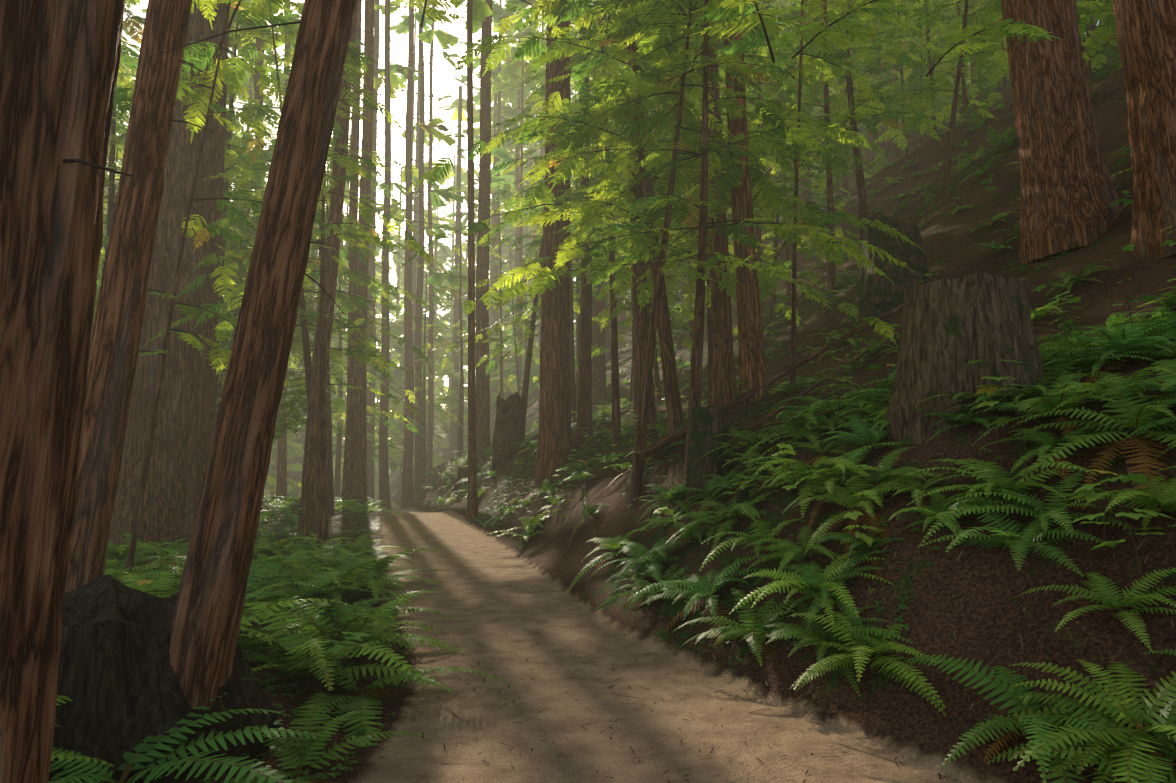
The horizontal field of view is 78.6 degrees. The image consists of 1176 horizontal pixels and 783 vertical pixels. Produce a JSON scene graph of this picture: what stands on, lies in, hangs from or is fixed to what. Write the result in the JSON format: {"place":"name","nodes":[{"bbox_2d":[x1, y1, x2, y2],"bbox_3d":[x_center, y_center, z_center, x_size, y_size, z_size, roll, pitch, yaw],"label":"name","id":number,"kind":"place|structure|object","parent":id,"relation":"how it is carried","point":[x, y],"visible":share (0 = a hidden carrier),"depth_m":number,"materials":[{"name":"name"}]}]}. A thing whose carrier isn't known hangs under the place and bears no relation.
{"place":"outdoors","nodes":[
{"label":"outdoors","id":0,"kind":"place"},
{"bbox_2d":[107,0,1098,438],"label":"sky","id":1,"kind":"structure","parent":0,"point":[444,84],"materials":[{"name":"white"}]},
{"bbox_2d":[109,32,1175,782],"bbox_3d":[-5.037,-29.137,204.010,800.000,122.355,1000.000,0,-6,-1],"label":"ground","id":2,"kind":"structure","parent":0,"point":[521,582],"depth_m":5.51,"materials":[{"name":"brown soil"}]},
{"bbox_2d":[49,212,1049,782],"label":"tree stumps","id":3,"kind":"object","parent":2,"relation":"on","point":[117,684],"visible":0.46,"depth_m":6.01,"materials":[{"name":"brown wood"}]},
{"bbox_2d":[0,0,1175,782],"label":"trunks","id":4,"kind":"object","parent":2,"relation":"on","point":[108,434],"visible":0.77,"depth_m":10.02,"materials":[{"name":"brown plant"}]},
{"bbox_2d":[62,0,1175,782],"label":"twigs","id":5,"kind":"object","parent":4,"relation":"attached to","point":[678,152],"visible":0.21,"depth_m":11.25,"materials":[{"name":"brown wood"}]},
{"bbox_2d":[91,0,1121,498],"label":"foliage","id":6,"kind":"object","parent":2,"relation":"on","point":[869,26],"visible":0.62,"depth_m":16.01,"materials":[{"name":"green plant"}]},
{"bbox_2d":[49,35,1175,782],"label":"ferns","id":7,"kind":"object","parent":2,"relation":"on","point":[345,567],"visible":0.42,"depth_m":5.28,"materials":[{"name":"green plant"}]},
{"bbox_2d":[52,84,1175,782],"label":"herbs","id":8,"kind":"object","parent":2,"relation":"on","point":[1086,488],"visible":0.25,"depth_m":7.34,"materials":[{"name":"green plant"}]}
]}

